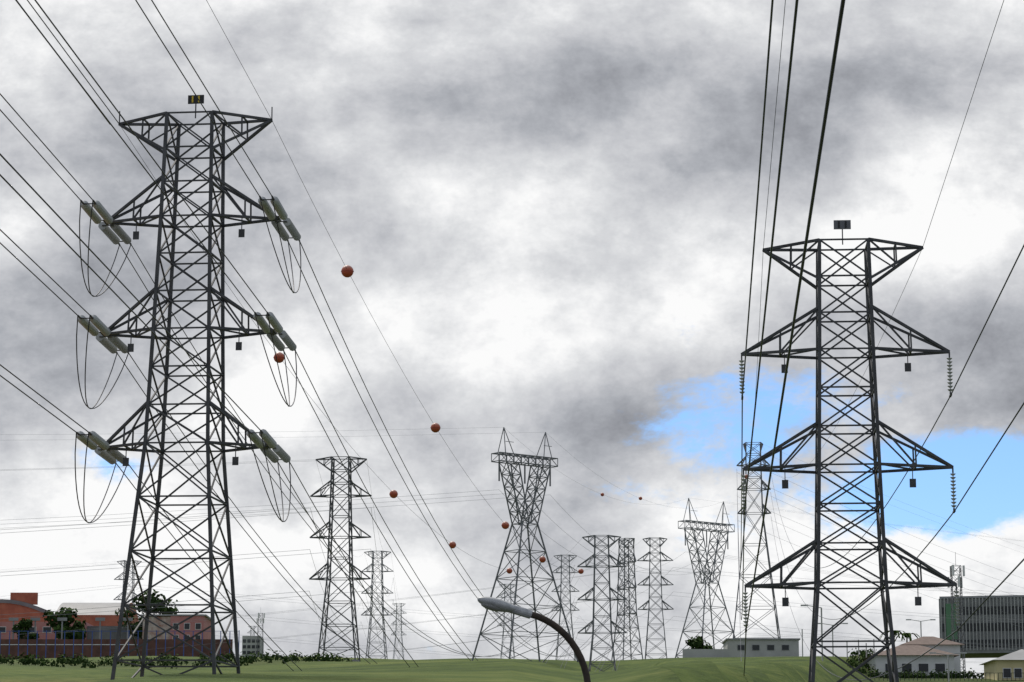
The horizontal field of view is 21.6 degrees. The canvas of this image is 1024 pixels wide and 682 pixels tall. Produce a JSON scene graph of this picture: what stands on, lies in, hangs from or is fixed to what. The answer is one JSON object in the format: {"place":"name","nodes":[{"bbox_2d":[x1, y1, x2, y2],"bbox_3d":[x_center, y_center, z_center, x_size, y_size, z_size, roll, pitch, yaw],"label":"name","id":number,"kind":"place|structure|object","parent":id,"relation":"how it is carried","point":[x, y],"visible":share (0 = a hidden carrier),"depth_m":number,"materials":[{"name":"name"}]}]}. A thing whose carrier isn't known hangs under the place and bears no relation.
{"place":"outdoors","nodes":[
{"label":"outdoors","id":0,"kind":"place"},
{"bbox_2d":[0,655,1023,681],"bbox_3d":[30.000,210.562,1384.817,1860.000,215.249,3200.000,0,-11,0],"label":"hill terrain","id":1,"kind":"structure","parent":0,"point":[757,669],"depth_m":131.90,"materials":[{"name":"green plant"}]},
{"bbox_2d":[11,618,39,638],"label":"tree","id":2,"kind":"object","parent":1,"relation":"on","point":[22,626],"visible":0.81,"depth_m":453.95,"materials":[{"name":"green plant"}]},
{"bbox_2d":[42,607,86,638],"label":"tree","id":3,"kind":"object","parent":1,"relation":"on","point":[55,624],"visible":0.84,"depth_m":460.64,"materials":[{"name":"green plant"}]},
{"bbox_2d":[9,618,132,638],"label":"street lights","id":4,"kind":"object","parent":1,"relation":"on","point":[62,619],"visible":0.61,"depth_m":454.75,"materials":[{"name":"metal"}]},
{"bbox_2d":[0,593,232,658],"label":"brick building","id":5,"kind":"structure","parent":1,"relation":"on","point":[15,605],"depth_m":469.59,"materials":[{"name":"red brick"}]},
{"bbox_2d":[0,630,239,658],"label":"blue fence posts","id":6,"kind":"object","parent":1,"relation":"on","point":[101,643],"visible":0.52,"depth_m":441.57,"materials":[{"name":"metal"}]},
{"bbox_2d":[113,560,143,617],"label":"pylon","id":7,"kind":"object","parent":1,"relation":"on","point":[132,571],"visible":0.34,"depth_m":559.05,"materials":[{"name":"metal"}]},
{"bbox_2d":[115,588,178,638],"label":"tree","id":8,"kind":"object","parent":1,"relation":"on","point":[156,600],"visible":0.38,"depth_m":476.13,"materials":[{"name":"green plant"}]},
{"bbox_2d":[0,649,352,668],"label":"bank scrub","id":9,"kind":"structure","parent":1,"relation":"on","point":[42,661],"depth_m":214.69,"materials":[{"name":"green plant"}]},
{"bbox_2d":[101,104,279,679],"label":"tension pylon","id":10,"kind":"object","parent":1,"relation":"on","point":[224,188],"visible":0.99,"depth_m":97.96,"materials":[{"name":"metal"}]},
{"bbox_2d":[188,95,203,103],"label":"sign","id":11,"kind":"object","parent":10,"relation":"attached to","point":[192,99],"visible":0.91,"depth_m":99.70,"materials":[{"name":"black metal"}]},
{"bbox_2d":[0,0,627,671],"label":"wires","id":12,"kind":"object","parent":10,"relation":"attached to","point":[204,364],"visible":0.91,"depth_m":96.82,"materials":[{"name":"grey metal"}]},
{"bbox_2d":[77,107,958,631],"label":"line hardware","id":13,"kind":"object","parent":10,"relation":"attached to","point":[287,347],"visible":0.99,"depth_m":96.35,"materials":[{"name":"metal"}]},
{"bbox_2d":[77,196,959,626],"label":"insulators","id":14,"kind":"object","parent":13,"relation":"attached to","point":[95,326],"visible":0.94,"depth_m":97.45,"materials":[{"name":"grey glass"}]},
{"bbox_2d":[121,0,1003,570],"bbox_3d":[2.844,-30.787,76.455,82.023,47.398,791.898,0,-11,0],"label":"wires","id":15,"kind":"object","parent":10,"relation":"attached to","point":[763,248],"visible":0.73,"depth_m":101.97,"materials":[{"name":"grey metal"}]},
{"bbox_2d":[273,265,746,573],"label":"aerial marker balls","id":16,"kind":"object","parent":15,"relation":"attached to","point":[347,273],"visible":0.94,"depth_m":147.67},
{"bbox_2d":[242,636,263,656],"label":"apartment block","id":17,"kind":"structure","parent":1,"relation":"on","point":[249,645],"depth_m":949.44,"materials":[{"name":"concrete"}]},
{"bbox_2d":[257,613,264,656],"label":"tower","id":18,"kind":"structure","parent":1,"relation":"on","point":[259,615],"depth_m":948.13,"materials":[{"name":"grey metal"}]},
{"bbox_2d":[309,456,371,661],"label":"pylon","id":19,"kind":"object","parent":1,"relation":"on","point":[350,496],"visible":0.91,"depth_m":271.39,"materials":[{"name":"metal"}]},
{"bbox_2d":[361,551,393,658],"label":"pylon","id":20,"kind":"object","parent":1,"relation":"on","point":[372,594],"visible":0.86,"depth_m":518.45,"materials":[{"name":"metal"}]},
{"bbox_2d":[391,603,406,659],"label":"pylon","id":21,"kind":"object","parent":1,"relation":"on","point":[399,606],"visible":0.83,"depth_m":1048.68,"materials":[{"name":"metal"}]},
{"bbox_2d":[497,584,517,658],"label":"pylon","id":22,"kind":"object","parent":1,"relation":"on","point":[503,593],"visible":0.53,"depth_m":798.29,"materials":[{"name":"metal"}]},
{"bbox_2d":[471,427,578,661],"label":"transmission tower","id":23,"kind":"structure","parent":1,"relation":"on","point":[525,511],"depth_m":371.29,"materials":[{"name":"grey metal"}]},
{"bbox_2d":[1,427,1021,602],"bbox_3d":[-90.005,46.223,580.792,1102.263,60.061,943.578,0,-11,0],"label":"wires","id":24,"kind":"object","parent":23,"relation":"attached to","point":[435,434],"visible":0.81,"depth_m":369.95,"materials":[{"name":"grey metal"}]},
{"bbox_2d":[0,475,1023,662],"bbox_3d":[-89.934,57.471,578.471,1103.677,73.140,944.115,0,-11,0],"label":"wires","id":25,"kind":"object","parent":23,"relation":"attached to","point":[467,590],"visible":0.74,"depth_m":441.86,"materials":[{"name":"grey metal"}]},
{"bbox_2d":[531,611,590,681],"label":"street lamp pole","id":26,"kind":"object","parent":1,"relation":"on","point":[563,633],"visible":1,"depth_m":46.41,"materials":[{"name":"black metal"}]},
{"bbox_2d":[477,596,531,618],"bbox_3d":[-0.133,4.571,46.090,1.000,0.353,0.319,5,-12,-27],"label":"street lamp head","id":27,"kind":"object","parent":26,"relation":"attached to","point":[494,604],"visible":1,"depth_m":45.95},
{"bbox_2d":[551,555,579,660],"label":"pylon","id":28,"kind":"object","parent":1,"relation":"on","point":[562,600],"visible":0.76,"depth_m":598.39,"materials":[{"name":"metal"}]},
{"bbox_2d":[577,535,626,671],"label":"pylon","id":29,"kind":"object","parent":1,"relation":"on","point":[591,623],"visible":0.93,"depth_m":340.56,"materials":[{"name":"metal"}]},
{"bbox_2d":[611,538,642,660],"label":"pylon","id":30,"kind":"object","parent":1,"relation":"on","point":[623,542],"visible":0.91,"depth_m":438.17,"materials":[{"name":"metal"}]},
{"bbox_2d":[637,537,673,658],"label":"pylon","id":31,"kind":"object","parent":1,"relation":"on","point":[662,577],"visible":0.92,"depth_m":463.26,"materials":[{"name":"metal"}]},
{"bbox_2d":[685,635,714,648],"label":"tree","id":32,"kind":"object","parent":1,"relation":"on","point":[697,642],"visible":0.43,"depth_m":468.75,"materials":[{"name":"green plant"}]},
{"bbox_2d":[675,498,735,657],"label":"transmission tower","id":33,"kind":"structure","parent":1,"relation":"on","point":[690,521],"depth_m":517.12,"materials":[{"name":"grey metal"}]},
{"bbox_2d":[683,638,799,657],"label":"substation hut","id":34,"kind":"object","parent":1,"relation":"on","point":[771,647],"visible":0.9,"depth_m":444.68,"materials":[{"name":"concrete"}]},
{"bbox_2d":[733,442,780,637],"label":"transmission tower","id":35,"kind":"structure","parent":1,"relation":"on","point":[745,445],"depth_m":467.76,"materials":[{"name":"metal"}]},
{"bbox_2d":[741,229,956,681],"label":"suspension pylon","id":36,"kind":"object","parent":1,"relation":"on","point":[877,471],"visible":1,"depth_m":93.65,"materials":[{"name":"metal"}]},
{"bbox_2d":[834,220,850,228],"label":"marker plate","id":37,"kind":"object","parent":36,"relation":"attached to","point":[842,224],"visible":1,"depth_m":95.10,"materials":[{"name":"black metal"}]},
{"bbox_2d":[737,0,1023,679],"bbox_3d":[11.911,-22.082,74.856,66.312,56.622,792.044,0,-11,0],"label":"wires","id":38,"kind":"object","parent":36,"relation":"attached to","point":[838,31],"visible":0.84,"depth_m":60.23,"materials":[{"name":"grey metal"}]},
{"bbox_2d":[801,605,966,681],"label":"street lights","id":39,"kind":"object","parent":1,"relation":"on","point":[821,623],"visible":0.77,"depth_m":371.43,"materials":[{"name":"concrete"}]},
{"bbox_2d":[879,630,908,639],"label":"palm tree","id":40,"kind":"object","parent":1,"relation":"on","point":[896,632],"visible":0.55,"depth_m":384.50,"materials":[{"name":"green plant"}]},
{"bbox_2d":[895,633,919,641],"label":"palm tree","id":41,"kind":"object","parent":1,"relation":"on","point":[908,635],"visible":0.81,"depth_m":389.61,"materials":[{"name":"green plant"}]},
{"bbox_2d":[846,648,984,678],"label":"embankment scrub","id":42,"kind":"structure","parent":1,"relation":"on","point":[862,654],"depth_m":349.75,"materials":[{"name":"green plant"}]},
{"bbox_2d":[862,636,1023,679],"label":"houses","id":43,"kind":"structure","parent":1,"relation":"on","point":[1007,665],"depth_m":361.83,"materials":[{"name":"paint"}]},
{"bbox_2d":[870,673,1019,680],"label":"wire fence","id":44,"kind":"object","parent":1,"relation":"on","point":[947,676],"visible":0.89,"depth_m":331.89,"materials":[{"name":"grey metal"}]},
{"bbox_2d":[947,552,965,672],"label":"telecom mast","id":45,"kind":"object","parent":1,"relation":"on","point":[959,579],"visible":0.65,"depth_m":428.65,"materials":[{"name":"grey metal"}]},
{"bbox_2d":[939,595,1023,657],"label":"office block with fins","id":46,"kind":"structure","parent":1,"relation":"on","point":[980,632],"depth_m":636.59,"materials":[{"name":"concrete"}]},
{"bbox_2d":[0,0,1023,677],"label":"sky","id":47,"kind":"structure","parent":0,"point":[543,211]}
]}

